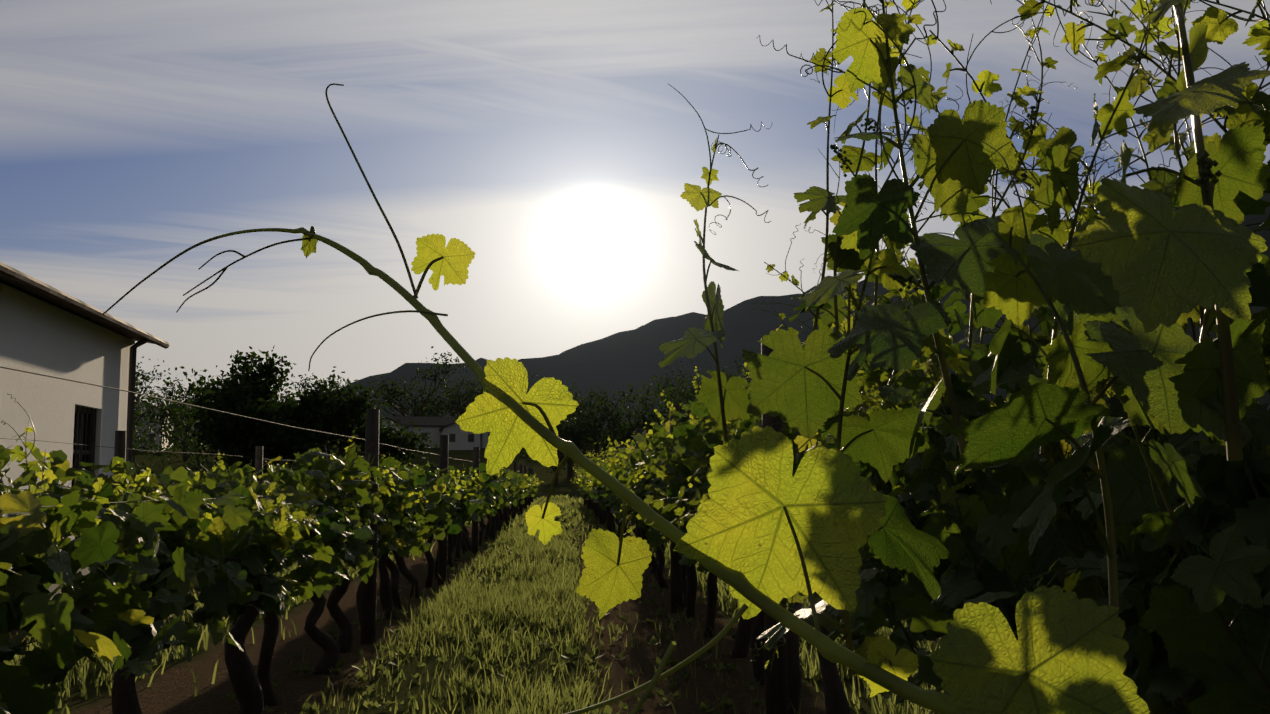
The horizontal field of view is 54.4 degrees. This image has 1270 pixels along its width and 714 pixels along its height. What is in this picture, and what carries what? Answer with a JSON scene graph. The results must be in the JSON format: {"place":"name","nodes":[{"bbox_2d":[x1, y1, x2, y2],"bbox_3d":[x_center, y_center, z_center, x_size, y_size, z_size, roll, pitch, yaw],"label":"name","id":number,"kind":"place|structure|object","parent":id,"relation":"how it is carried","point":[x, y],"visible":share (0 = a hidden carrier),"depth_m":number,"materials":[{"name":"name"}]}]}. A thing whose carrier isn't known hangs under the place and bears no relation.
{"place":"outdoors","nodes":[
{"label":"outdoors","id":0,"kind":"place"},
{"bbox_2d":[4,494,943,713],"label":"grass","id":1,"kind":"structure","parent":0,"point":[500,606],"depth_m":9.47,"materials":[{"name":"green plant"}]},
{"bbox_2d":[4,432,1132,713],"bbox_3d":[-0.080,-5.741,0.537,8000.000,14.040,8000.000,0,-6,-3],"label":"ground","id":2,"kind":"structure","parent":0,"point":[170,688],"depth_m":8.33,"materials":[{"name":"brown soil"}]},
{"bbox_2d":[0,282,134,553],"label":"house walls","id":3,"kind":"structure","parent":2,"relation":"on","point":[37,335],"depth_m":12.24,"materials":[{"name":"white paint"}]},
{"bbox_2d":[0,262,169,348],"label":"house roof","id":4,"kind":"structure","parent":3,"relation":"on","point":[24,282],"depth_m":11.99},
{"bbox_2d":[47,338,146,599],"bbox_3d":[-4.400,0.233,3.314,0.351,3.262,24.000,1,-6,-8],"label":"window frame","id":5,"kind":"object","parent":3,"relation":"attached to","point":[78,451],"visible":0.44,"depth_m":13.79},
{"bbox_2d":[71,412,88,491],"bbox_3d":[-6.050,1.024,13.332,0.011,0.980,1.000,1,-6,-8],"label":"window","id":6,"kind":"structure","parent":5,"relation":"in","point":[83,435],"depth_m":13.61,"materials":[{"name":"black glass"}]},
{"bbox_2d":[133,399,173,451],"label":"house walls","id":7,"kind":"structure","parent":2,"relation":"on","point":[157,437],"depth_m":175.69,"materials":[{"name":"white paint"}]},
{"bbox_2d":[134,415,172,442],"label":"house windows","id":8,"kind":"structure","parent":7,"relation":"attached to","point":[151,435],"depth_m":175.65,"materials":[{"name":"black glass"}]},
{"bbox_2d":[379,418,404,434],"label":"house walls","id":9,"kind":"structure","parent":2,"relation":"on","point":[391,423],"depth_m":184.44,"materials":[{"name":"white paint"}]},
{"bbox_2d":[379,417,408,427],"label":"house roof","id":10,"kind":"object","parent":9,"relation":"on","point":[392,420],"visible":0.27,"depth_m":184.27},
{"bbox_2d":[405,426,443,447],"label":"house walls","id":11,"kind":"structure","parent":2,"relation":"on","point":[435,433],"depth_m":187.42,"materials":[{"name":"white paint"}]},
{"bbox_2d":[391,416,455,425],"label":"house roof","id":12,"kind":"object","parent":11,"relation":"on","point":[428,421],"visible":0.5,"depth_m":188.78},
{"bbox_2d":[441,423,479,449],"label":"house walls","id":13,"kind":"structure","parent":2,"relation":"on","point":[461,442],"depth_m":182.52,"materials":[{"name":"white paint"}]},
{"bbox_2d":[442,434,473,441],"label":"house windows","id":14,"kind":"structure","parent":13,"relation":"attached to","point":[452,437],"depth_m":182.67,"materials":[{"name":"black glass"}]},
{"bbox_2d":[480,432,487,447],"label":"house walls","id":15,"kind":"structure","parent":2,"relation":"on","point":[483,439],"depth_m":187.66,"materials":[{"name":"white paint"}]},
{"bbox_2d":[0,0,1269,713],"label":"vine shoots","id":16,"kind":"object","parent":2,"relation":"on","point":[936,700],"visible":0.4,"depth_m":1.29,"materials":[{"name":"green plant"}]},
{"bbox_2d":[113,338,1259,713],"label":"trellis posts","id":17,"kind":"object","parent":2,"relation":"on","point":[777,688],"visible":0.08,"depth_m":9.47,"materials":[{"name":"brown wood"}]},
{"bbox_2d":[0,0,1269,713],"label":"vine","id":18,"kind":"object","parent":17,"relation":"on","point":[1138,272],"depth_m":1.56,"materials":[{"name":"green plant"}]},
{"bbox_2d":[132,346,1114,493],"bbox_3d":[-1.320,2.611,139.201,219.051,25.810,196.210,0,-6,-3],"label":"tree","id":19,"kind":"object","parent":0,"point":[321,407],"depth_m":46.52,"materials":[{"name":"green plant"}]},
{"bbox_2d":[0,82,1269,652],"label":"trellis wires","id":20,"kind":"object","parent":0,"point":[386,444],"visible":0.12,"depth_m":4.57,"materials":[{"name":"grey metal"}]},
{"bbox_2d":[0,0,1269,405],"label":"sky","id":21,"kind":"structure","parent":0,"point":[552,139],"materials":[{"name":"blue"}]},
{"bbox_2d":[167,169,1269,432],"bbox_3d":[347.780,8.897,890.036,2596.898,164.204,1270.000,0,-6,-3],"label":"hills","id":22,"kind":"structure","parent":0,"point":[619,361],"depth_m":350.63,"materials":[{"name":"green plant"}]}
]}

